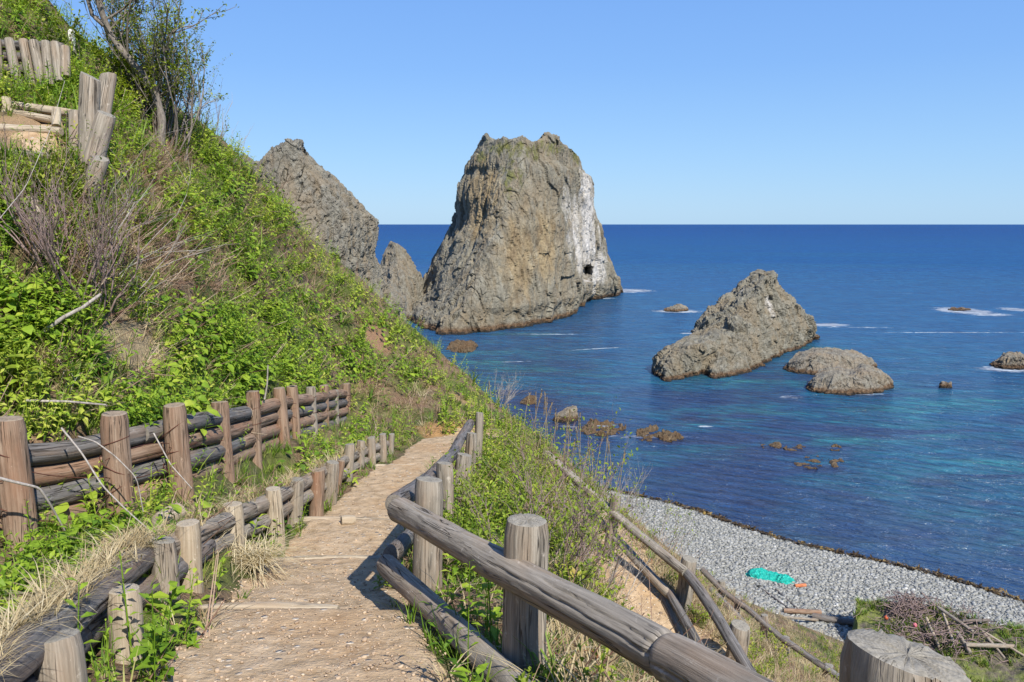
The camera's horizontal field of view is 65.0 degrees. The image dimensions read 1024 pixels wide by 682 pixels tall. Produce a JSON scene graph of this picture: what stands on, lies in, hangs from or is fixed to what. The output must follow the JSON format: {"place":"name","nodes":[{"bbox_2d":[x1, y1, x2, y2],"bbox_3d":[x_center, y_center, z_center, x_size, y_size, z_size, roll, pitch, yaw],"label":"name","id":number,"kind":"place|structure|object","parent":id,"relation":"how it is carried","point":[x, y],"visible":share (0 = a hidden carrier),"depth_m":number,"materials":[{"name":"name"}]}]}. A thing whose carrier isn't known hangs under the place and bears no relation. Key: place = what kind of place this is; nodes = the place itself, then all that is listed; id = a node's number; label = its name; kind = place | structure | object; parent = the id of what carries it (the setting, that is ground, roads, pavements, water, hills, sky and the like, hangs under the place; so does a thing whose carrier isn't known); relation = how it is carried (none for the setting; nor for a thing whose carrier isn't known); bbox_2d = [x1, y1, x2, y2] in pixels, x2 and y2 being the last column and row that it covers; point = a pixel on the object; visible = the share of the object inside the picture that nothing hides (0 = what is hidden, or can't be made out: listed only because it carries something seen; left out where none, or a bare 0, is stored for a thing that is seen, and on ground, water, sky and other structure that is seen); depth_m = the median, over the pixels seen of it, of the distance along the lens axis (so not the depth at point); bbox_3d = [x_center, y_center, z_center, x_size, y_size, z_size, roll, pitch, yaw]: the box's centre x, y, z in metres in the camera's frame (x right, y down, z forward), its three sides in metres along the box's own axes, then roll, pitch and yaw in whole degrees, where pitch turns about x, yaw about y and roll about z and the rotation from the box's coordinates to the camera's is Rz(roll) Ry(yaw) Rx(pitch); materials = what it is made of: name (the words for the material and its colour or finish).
{"place":"outdoors","nodes":[
{"label":"outdoors","id":0,"kind":"place"},
{"bbox_2d":[8,131,56,159],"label":"path","id":1,"kind":"structure","parent":0,"point":[31,136],"depth_m":8.45,"materials":[{"name":"soil"}]},
{"bbox_2d":[39,120,62,145],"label":"path","id":2,"kind":"structure","parent":0,"point":[50,124],"depth_m":8.97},
{"bbox_2d":[0,124,63,136],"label":"timber step","id":3,"kind":"object","parent":2,"relation":"on","point":[20,128],"visible":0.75,"depth_m":8.62,"materials":[{"name":"wood"}]},
{"bbox_2d":[0,0,843,681],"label":"dry grass","id":4,"kind":"structure","parent":0,"point":[38,602],"depth_m":5.93,"materials":[{"name":"plant"}]},
{"bbox_2d":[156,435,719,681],"bbox_3d":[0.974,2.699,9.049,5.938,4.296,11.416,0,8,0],"label":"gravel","id":5,"kind":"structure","parent":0,"point":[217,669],"depth_m":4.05,"materials":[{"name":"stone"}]},
{"bbox_2d":[0,0,1023,681],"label":"hillside","id":6,"kind":"structure","parent":0,"point":[230,576],"depth_m":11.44,"materials":[{"name":"plant"}]},
{"bbox_2d":[0,559,41,605],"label":"leafy plant","id":7,"kind":"object","parent":6,"relation":"on","point":[23,572],"visible":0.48,"depth_m":4.45,"materials":[{"name":"green plant"}]},
{"bbox_2d":[0,81,64,217],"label":"dead stem","id":8,"kind":"object","parent":6,"relation":"on","point":[37,159],"visible":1,"depth_m":4.19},
{"bbox_2d":[0,37,70,86],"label":"log wall","id":9,"kind":"structure","parent":6,"relation":"on","point":[55,54],"depth_m":10.35,"materials":[{"name":"wood"}]},
{"bbox_2d":[0,96,71,203],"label":"log edging","id":10,"kind":"object","parent":6,"relation":"on","point":[46,109],"visible":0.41,"depth_m":9.06,"materials":[{"name":"wood"}]},
{"bbox_2d":[0,282,73,353],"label":"leafy plant","id":11,"kind":"object","parent":6,"relation":"on","point":[32,321],"visible":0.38,"depth_m":6.43,"materials":[{"name":"green plant"}]},
{"bbox_2d":[0,313,77,397],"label":"leafy plant","id":12,"kind":"object","parent":6,"relation":"on","point":[12,356],"visible":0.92,"depth_m":5.79,"materials":[{"name":"green plant"}]},
{"bbox_2d":[16,529,101,577],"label":"leafy plant","id":13,"kind":"object","parent":6,"relation":"on","point":[48,550],"visible":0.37,"depth_m":4.87,"materials":[{"name":"green plant"}]},
{"bbox_2d":[23,71,116,232],"bbox_3d":[-4.315,-1.954,8.019,0.634,1.738,2.142,-2,8,-12],"label":"log fence","id":14,"kind":"object","parent":6,"relation":"on","point":[95,100],"visible":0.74,"depth_m":8.21,"materials":[{"name":"wood"}]},
{"bbox_2d":[68,29,74,49],"bbox_3d":[-7.081,-4.655,12.963,0.074,0.712,0.073,0,8,0],"label":"marker stake","id":15,"kind":"object","parent":6,"relation":"on","point":[69,32],"visible":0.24,"depth_m":12.90,"materials":[{"name":"white paint"}]},
{"bbox_2d":[0,112,143,272],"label":"shrub","id":16,"kind":"object","parent":6,"relation":"on","point":[53,169],"visible":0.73,"depth_m":7.32,"materials":[{"name":"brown plant"}]},
{"bbox_2d":[44,293,100,331],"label":"fallen branch","id":17,"kind":"object","parent":6,"relation":"on","point":[70,313],"visible":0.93,"depth_m":6.39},
{"bbox_2d":[0,106,178,325],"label":"shrub","id":18,"kind":"object","parent":6,"relation":"on","point":[47,251],"visible":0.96,"depth_m":6.68,"materials":[{"name":"brown plant"}]},
{"bbox_2d":[61,427,146,528],"bbox_3d":[-2.673,0.910,5.281,0.867,0.600,0.023,4,9,28],"label":"dead stem","id":19,"kind":"object","parent":6,"relation":"on","point":[79,450],"visible":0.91,"depth_m":5.32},
{"bbox_2d":[36,7,182,117],"bbox_3d":[-6.068,-4.230,12.038,1.988,1.838,1.582,-7,11,-42],"label":"bush","id":20,"kind":"object","parent":6,"relation":"on","point":[115,61],"visible":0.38,"depth_m":11.82,"materials":[{"name":"green plant"}]},
{"bbox_2d":[78,436,143,511],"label":"dead stem","id":21,"kind":"object","parent":6,"relation":"on","point":[122,463],"visible":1,"depth_m":5.38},
{"bbox_2d":[76,489,148,535],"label":"leafy plant","id":22,"kind":"object","parent":6,"relation":"on","point":[105,517],"visible":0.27,"depth_m":5.58,"materials":[{"name":"green plant"}]},
{"bbox_2d":[63,0,228,161],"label":"bush","id":23,"kind":"object","parent":6,"relation":"on","point":[175,69],"visible":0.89,"depth_m":11.88,"materials":[{"name":"grey plant"}]},
{"bbox_2d":[74,91,228,318],"bbox_3d":[-3.361,-1.225,7.478,1.249,1.965,1.863,0,8,0],"label":"shrub","id":24,"kind":"object","parent":6,"relation":"on","point":[127,215],"visible":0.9,"depth_m":7.46,"materials":[{"name":"plant"}]},
{"bbox_2d":[86,0,238,144],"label":"tree","id":25,"kind":"object","parent":6,"relation":"on","point":[103,21],"visible":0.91,"depth_m":11.44,"materials":[{"name":"grey plant"}]},
{"bbox_2d":[152,503,185,528],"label":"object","id":26,"kind":"object","parent":6,"relation":"on","point":[164,514],"visible":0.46,"depth_m":5.56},
{"bbox_2d":[0,383,351,550],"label":"retaining fence","id":27,"kind":"object","parent":6,"relation":"on","point":[51,464],"visible":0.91,"depth_m":6.46,"materials":[{"name":"brown wood"}]},
{"bbox_2d":[153,433,191,488],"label":"dead stem","id":28,"kind":"object","parent":27,"relation":"on","point":[169,461],"visible":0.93,"depth_m":6.21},
{"bbox_2d":[0,433,393,681],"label":"log edging","id":29,"kind":"object","parent":6,"relation":"on","point":[65,661],"visible":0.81,"depth_m":4.24,"materials":[{"name":"wood"}]},
{"bbox_2d":[184,53,232,147],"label":"bush","id":30,"kind":"object","parent":6,"relation":"on","point":[200,112],"visible":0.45,"depth_m":13.52,"materials":[{"name":"green plant"}]},
{"bbox_2d":[203,88,251,160],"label":"bush","id":31,"kind":"object","parent":6,"relation":"on","point":[224,127],"visible":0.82,"depth_m":14.17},
{"bbox_2d":[210,427,254,487],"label":"leafy plant","id":32,"kind":"object","parent":6,"relation":"on","point":[239,482],"visible":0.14,"depth_m":8.11,"materials":[{"name":"green plant"}]},
{"bbox_2d":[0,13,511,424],"bbox_3d":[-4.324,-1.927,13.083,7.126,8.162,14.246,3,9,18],"label":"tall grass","id":33,"kind":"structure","parent":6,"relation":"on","point":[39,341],"depth_m":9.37,"materials":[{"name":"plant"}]},
{"bbox_2d":[264,365,268,398],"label":"dead stem","id":34,"kind":"object","parent":6,"relation":"on","point":[266,383],"visible":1,"depth_m":9.47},
{"bbox_2d":[216,522,340,589],"bbox_3d":[-1.854,1.579,5.703,1.426,0.446,1.463,0,8,0],"label":"straw tuft","id":35,"kind":"object","parent":6,"relation":"on","point":[259,556],"visible":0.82,"depth_m":5.64,"materials":[{"name":"beige plant"}]},
{"bbox_2d":[0,0,572,681],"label":"leafy undergrowth","id":36,"kind":"object","parent":6,"relation":"on","point":[176,590],"visible":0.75,"depth_m":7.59,"materials":[{"name":"green plant"}]},
{"bbox_2d":[0,477,65,530],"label":"dead stem","id":37,"kind":"object","parent":36,"relation":"on","point":[32,486],"visible":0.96,"depth_m":4.87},
{"bbox_2d":[26,399,106,405],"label":"dead stem","id":38,"kind":"object","parent":36,"relation":"on","point":[63,401],"visible":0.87,"depth_m":5.71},
{"bbox_2d":[163,428,508,681],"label":"footpath","id":39,"kind":"structure","parent":6,"relation":"on","point":[366,498],"depth_m":4.25,"materials":[{"name":"soil"}]},
{"bbox_2d":[140,616,201,660],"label":"leafy plant","id":40,"kind":"object","parent":39,"relation":"on","point":[191,641],"visible":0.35,"depth_m":3.79,"materials":[{"name":"green plant"}]},
{"bbox_2d":[198,602,339,609],"bbox_3d":[-1.343,1.485,4.445,0.780,0.083,0.074,0,8,3],"label":"timber step","id":41,"kind":"object","parent":39,"relation":"on","point":[258,605],"visible":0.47,"depth_m":4.42,"materials":[{"name":"wood"}]},
{"bbox_2d":[273,555,380,559],"bbox_3d":[-1.445,1.715,6.281,1.044,0.084,0.076,0,8,-3],"label":"timber step","id":42,"kind":"object","parent":39,"relation":"on","point":[338,556],"visible":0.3,"depth_m":6.27,"materials":[{"name":"wood"}]},
{"bbox_2d":[303,516,390,522],"bbox_3d":[-1.542,1.751,7.806,1.008,0.088,0.074,0,8,3],"label":"timber step","id":43,"kind":"object","parent":39,"relation":"on","point":[308,518],"visible":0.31,"depth_m":7.80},
{"bbox_2d":[340,515,355,524],"bbox_3d":[-1.560,1.708,7.651,0.140,0.107,0.095,-3,9,-22],"label":"wood offcut","id":44,"kind":"object","parent":39,"relation":"on","point":[347,519],"visible":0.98,"depth_m":7.62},
{"bbox_2d":[372,574,391,588],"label":"leafy plant","id":45,"kind":"object","parent":39,"relation":"on","point":[385,582],"visible":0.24,"depth_m":5.29,"materials":[{"name":"green plant"}]},
{"bbox_2d":[375,464,414,466],"bbox_3d":[-1.416,1.702,10.874,0.874,0.092,0.073,0,8,-3],"label":"timber step","id":46,"kind":"object","parent":39,"relation":"on","point":[376,465],"visible":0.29,"depth_m":10.85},
{"bbox_2d":[15,25,718,664],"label":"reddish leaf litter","id":47,"kind":"object","parent":6,"relation":"on","point":[415,427],"visible":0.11,"depth_m":6.71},
{"bbox_2d":[0,124,840,681],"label":"shrub growth","id":48,"kind":"object","parent":6,"relation":"on","point":[498,464],"visible":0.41,"depth_m":7.50,"materials":[{"name":"green plant"}]},
{"bbox_2d":[0,0,842,681],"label":"dead stalks","id":49,"kind":"object","parent":6,"relation":"on","point":[186,270],"visible":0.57,"depth_m":9.01,"materials":[{"name":"plant"}]},
{"bbox_2d":[383,412,483,589],"bbox_3d":[-0.599,1.479,8.072,0.401,2.210,6.572,0,8,0],"label":"log fence","id":50,"kind":"object","parent":6,"relation":"on","point":[430,486],"visible":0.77,"depth_m":5.02,"materials":[{"name":"wood"}]},
{"bbox_2d":[488,381,491,433],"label":"reed","id":51,"kind":"object","parent":6,"relation":"on","point":[491,406],"visible":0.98,"depth_m":14.28,"materials":[{"name":"beige plant"}]},
{"bbox_2d":[491,364,535,409],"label":"shrub","id":52,"kind":"object","parent":6,"relation":"on","point":[507,397],"visible":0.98,"depth_m":18.70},
{"bbox_2d":[534,391,537,462],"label":"reed","id":53,"kind":"object","parent":6,"relation":"on","point":[535,424],"visible":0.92,"depth_m":14.45,"materials":[{"name":"beige plant"}]},
{"bbox_2d":[529,389,542,447],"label":"reed","id":54,"kind":"object","parent":6,"relation":"on","point":[537,408],"visible":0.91,"depth_m":13.03,"materials":[{"name":"beige plant"}]},
{"bbox_2d":[534,401,553,458],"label":"reed","id":55,"kind":"object","parent":6,"relation":"on","point":[544,423],"visible":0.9,"depth_m":13.24,"materials":[{"name":"beige plant"}]},
{"bbox_2d":[543,392,547,486],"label":"reed","id":56,"kind":"object","parent":6,"relation":"on","point":[545,401],"visible":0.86,"depth_m":13.27,"materials":[{"name":"beige plant"}]},
{"bbox_2d":[443,397,654,591],"bbox_3d":[0.228,1.151,5.746,1.460,1.353,2.003,0,8,0],"label":"shrub","id":57,"kind":"object","parent":6,"relation":"on","point":[571,528],"visible":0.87,"depth_m":5.78,"materials":[{"name":"green plant"}]},
{"bbox_2d":[453,417,660,595],"bbox_3d":[0.259,1.507,7.737,1.607,1.879,2.368,-8,12,-44],"label":"shrub","id":58,"kind":"object","parent":6,"relation":"on","point":[597,544],"visible":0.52,"depth_m":7.44,"materials":[{"name":"green plant"}]},
{"bbox_2d":[520,404,593,510],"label":"shrub","id":59,"kind":"object","parent":6,"relation":"on","point":[544,456],"visible":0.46,"depth_m":11.77,"materials":[{"name":"green plant"}]},
{"bbox_2d":[491,423,645,564],"bbox_3d":[0.609,1.853,9.497,1.780,1.772,1.472,-3,9,-22],"label":"shrub","id":60,"kind":"object","parent":6,"relation":"on","point":[599,489],"visible":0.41,"depth_m":9.50,"materials":[{"name":"green plant"}]},
{"bbox_2d":[561,446,650,515],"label":"shrub","id":61,"kind":"object","parent":6,"relation":"on","point":[617,486],"visible":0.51,"depth_m":14.30,"materials":[{"name":"plant"}]},
{"bbox_2d":[561,486,655,601],"bbox_3d":[1.050,2.336,9.083,1.255,1.685,1.900,0,8,0],"label":"shrub","id":62,"kind":"object","parent":6,"relation":"on","point":[611,574],"visible":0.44,"depth_m":9.23,"materials":[{"name":"plant"}]},
{"bbox_2d":[576,484,648,565],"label":"shrub","id":63,"kind":"object","parent":6,"relation":"on","point":[605,542],"visible":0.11,"depth_m":12.09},
{"bbox_2d":[543,451,756,672],"bbox_3d":[1.942,3.258,11.473,0.772,2.295,5.026,-4,9,-25],"label":"log fence","id":64,"kind":"object","parent":6,"relation":"on","point":[736,634],"visible":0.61,"depth_m":11.00,"materials":[{"name":"wood"}]},
{"bbox_2d":[630,479,697,561],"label":"shrub","id":65,"kind":"object","parent":6,"relation":"on","point":[675,529],"visible":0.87,"depth_m":14.87,"materials":[{"name":"green plant"}]},
{"bbox_2d":[376,497,970,681],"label":"log fence","id":66,"kind":"object","parent":6,"relation":"on","point":[535,590],"visible":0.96,"depth_m":3.06,"materials":[{"name":"brown wood"}]},
{"bbox_2d":[700,567,838,681],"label":"log fence","id":67,"kind":"object","parent":6,"relation":"on","point":[723,591],"visible":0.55,"depth_m":15.31,"materials":[{"name":"wood"}]},
{"bbox_2d":[598,488,1023,601],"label":"seaweed","id":68,"kind":"object","parent":6,"relation":"on","point":[937,573],"visible":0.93,"depth_m":51.26,"materials":[{"name":"plant"}]},
{"bbox_2d":[604,489,1023,641],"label":"beach pebbles","id":69,"kind":"object","parent":6,"relation":"on","point":[795,562],"visible":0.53,"depth_m":46.47,"materials":[{"name":"gravel"}]},
{"bbox_2d":[746,568,794,583],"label":"fishing net","id":70,"kind":"object","parent":69,"relation":"on","point":[761,573],"visible":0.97,"depth_m":45.04,"materials":[{"name":"fabric"}]},
{"bbox_2d":[761,588,788,607],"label":"driftwood","id":71,"kind":"object","parent":69,"relation":"on","point":[780,602],"visible":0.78,"depth_m":42.31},
{"bbox_2d":[775,588,797,608],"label":"driftwood","id":72,"kind":"object","parent":69,"relation":"on","point":[779,592],"visible":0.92,"depth_m":42.44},
{"bbox_2d":[782,615,818,620],"bbox_3d":[13.611,13.384,38.880,3.751,1.389,0.160,-5,10,-32],"label":"driftwood","id":73,"kind":"object","parent":69,"relation":"on","point":[802,618],"visible":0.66,"depth_m":39.13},
{"bbox_2d":[794,583,806,587],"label":"driftwood","id":74,"kind":"object","parent":69,"relation":"on","point":[800,585],"visible":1,"depth_m":44.08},
{"bbox_2d":[783,608,821,613],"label":"driftwood","id":75,"kind":"object","parent":69,"relation":"on","point":[798,611],"visible":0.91,"depth_m":40.54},
{"bbox_2d":[812,613,852,625],"bbox_3d":[15.936,13.795,39.792,2.030,0.339,0.350,3,9,21],"label":"driftwood","id":76,"kind":"object","parent":69,"relation":"on","point":[835,619],"visible":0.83,"depth_m":39.70,"materials":[{"name":"wood"}]},
{"bbox_2d":[50,0,1023,223],"label":"sky","id":77,"kind":"structure","parent":0,"point":[675,111],"materials":[{"name":"blue"}]},
{"bbox_2d":[560,507,726,655],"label":"path","id":78,"kind":"structure","parent":0,"point":[641,590],"depth_m":11.40,"materials":[{"name":"sandy soil"}]},
{"bbox_2d":[375,224,1023,599],"bbox_3d":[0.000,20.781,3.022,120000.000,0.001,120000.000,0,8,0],"label":"sea","id":79,"kind":"structure","parent":0,"point":[928,473],"depth_m":103.76,"materials":[{"name":"liquid"}]},
{"bbox_2d":[240,138,406,321],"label":"headland rock","id":80,"kind":"object","parent":79,"relation":"in","point":[332,207],"visible":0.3,"depth_m":111.10,"materials":[{"name":"stone"}]},
{"bbox_2d":[380,241,423,317],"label":"sea stack","id":81,"kind":"object","parent":79,"relation":"in","point":[402,275],"visible":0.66,"depth_m":189.28,"materials":[{"name":"stone"}]},
{"bbox_2d":[446,339,477,352],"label":"rock","id":82,"kind":"object","parent":79,"relation":"in","point":[462,346],"visible":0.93,"depth_m":136.19,"materials":[{"name":"stone"}]},
{"bbox_2d":[407,132,622,334],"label":"sea stack","id":83,"kind":"object","parent":79,"relation":"in","point":[523,244],"visible":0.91,"depth_m":171.24,"materials":[{"name":"stone"}]},
{"bbox_2d":[520,395,535,404],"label":"boulder","id":84,"kind":"object","parent":79,"relation":"in","point":[532,398],"visible":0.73,"depth_m":94.83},
{"bbox_2d":[552,405,577,422],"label":"boulder","id":85,"kind":"object","parent":79,"relation":"in","point":[566,413],"visible":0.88,"depth_m":86.29,"materials":[{"name":"stone"}]},
{"bbox_2d":[581,418,625,436],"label":"reef","id":86,"kind":"object","parent":79,"relation":"in","point":[593,427],"visible":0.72,"depth_m":82.84},
{"bbox_2d":[636,424,662,440],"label":"reef","id":87,"kind":"object","parent":79,"relation":"in","point":[642,432],"visible":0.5,"depth_m":80.88},
{"bbox_2d":[658,429,683,442],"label":"reef","id":88,"kind":"object","parent":79,"relation":"in","point":[668,436],"visible":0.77,"depth_m":79.44},
{"bbox_2d":[663,304,688,311],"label":"rock","id":89,"kind":"object","parent":79,"relation":"in","point":[678,308],"visible":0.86,"depth_m":195.58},
{"bbox_2d":[651,269,819,381],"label":"crag","id":90,"kind":"structure","parent":79,"relation":"in","point":[756,319],"depth_m":122.89,"materials":[{"name":"stone"}]},
{"bbox_2d":[760,442,781,448],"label":"awash reef","id":91,"kind":"object","parent":79,"relation":"in","point":[777,445],"visible":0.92,"depth_m":76.74},
{"bbox_2d":[783,444,806,450],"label":"awash reef","id":92,"kind":"object","parent":79,"relation":"in","point":[799,446],"visible":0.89,"depth_m":75.99},
{"bbox_2d":[794,455,843,468],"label":"awash reef","id":93,"kind":"object","parent":79,"relation":"in","point":[833,463],"visible":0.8,"depth_m":71.05},
{"bbox_2d":[783,347,876,374],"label":"rock","id":94,"kind":"object","parent":79,"relation":"in","point":[812,361],"visible":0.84,"depth_m":114.95,"materials":[{"name":"stone"}]},
{"bbox_2d":[830,444,841,450],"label":"awash reef","id":95,"kind":"object","parent":79,"relation":"in","point":[836,445],"visible":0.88,"depth_m":76.35},
{"bbox_2d":[805,363,893,395],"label":"rock","id":96,"kind":"object","parent":79,"relation":"in","point":[862,378],"visible":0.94,"depth_m":101.56,"materials":[{"name":"stone"}]},
{"bbox_2d":[939,381,951,387],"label":"rock","id":97,"kind":"object","parent":79,"relation":"in","point":[943,384],"visible":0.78,"depth_m":104.02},
{"bbox_2d":[948,307,970,310],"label":"rock","id":98,"kind":"object","parent":79,"relation":"in","point":[958,309],"visible":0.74,"depth_m":197.66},
{"bbox_2d":[989,351,1023,369],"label":"rock","id":99,"kind":"object","parent":79,"relation":"in","point":[1011,360],"visible":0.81,"depth_m":118.44,"materials":[{"name":"stone"}]},
{"bbox_2d":[852,596,1023,681],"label":"turf bank","id":100,"kind":"structure","parent":0,"point":[1005,671],"depth_m":35.32,"materials":[{"name":"plant"}]},
{"bbox_2d":[853,589,1023,668],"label":"brushwood","id":101,"kind":"object","parent":100,"relation":"on","point":[905,604],"visible":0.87,"depth_m":36.75,"materials":[{"name":"wood"}]},
{"bbox_2d":[925,617,939,647],"bbox_3d":[18.846,13.034,36.024,0.129,0.680,1.581,1,8,6],"label":"driftwood","id":102,"kind":"object","parent":101,"relation":"on","point":[936,641],"visible":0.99,"depth_m":36.05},
{"bbox_2d":[941,612,954,643],"bbox_3d":[19.695,12.898,36.307,0.133,0.307,2.653,3,9,18],"label":"driftwood","id":103,"kind":"object","parent":101,"relation":"on","point":[948,627],"visible":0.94,"depth_m":36.19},
{"bbox_2d":[937,606,974,632],"bbox_3d":[20.278,12.729,36.756,0.174,0.334,2.082,-2,9,-16],"label":"driftwood","id":104,"kind":"object","parent":101,"relation":"on","point":[958,621],"visible":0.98,"depth_m":36.73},
{"bbox_2d":[955,631,971,653],"bbox_3d":[19.662,13.112,35.001,0.180,0.543,1.112,0,8,-1],"label":"driftwood","id":105,"kind":"object","parent":101,"relation":"in","point":[963,641],"visible":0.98,"depth_m":34.96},
{"bbox_2d":[955,619,989,622],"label":"driftwood","id":106,"kind":"object","parent":101,"relation":"on","point":[974,620],"visible":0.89,"depth_m":36.84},
{"bbox_2d":[964,643,1014,647],"bbox_3d":[20.668,13.163,34.767,2.278,0.344,0.196,-1,8,-5],"label":"driftwood","id":107,"kind":"object","parent":101,"relation":"on","point":[993,645],"visible":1,"depth_m":34.70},
{"bbox_2d":[982,631,1005,658],"bbox_3d":[20.947,13.217,34.984,0.130,0.619,1.351,-1,8,-10],"label":"driftwood","id":108,"kind":"object","parent":101,"relation":"on","point":[996,649],"visible":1,"depth_m":34.80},
{"bbox_2d":[974,625,1023,656],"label":"driftwood","id":109,"kind":"object","parent":101,"relation":"on","point":[1010,647],"visible":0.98,"depth_m":35.07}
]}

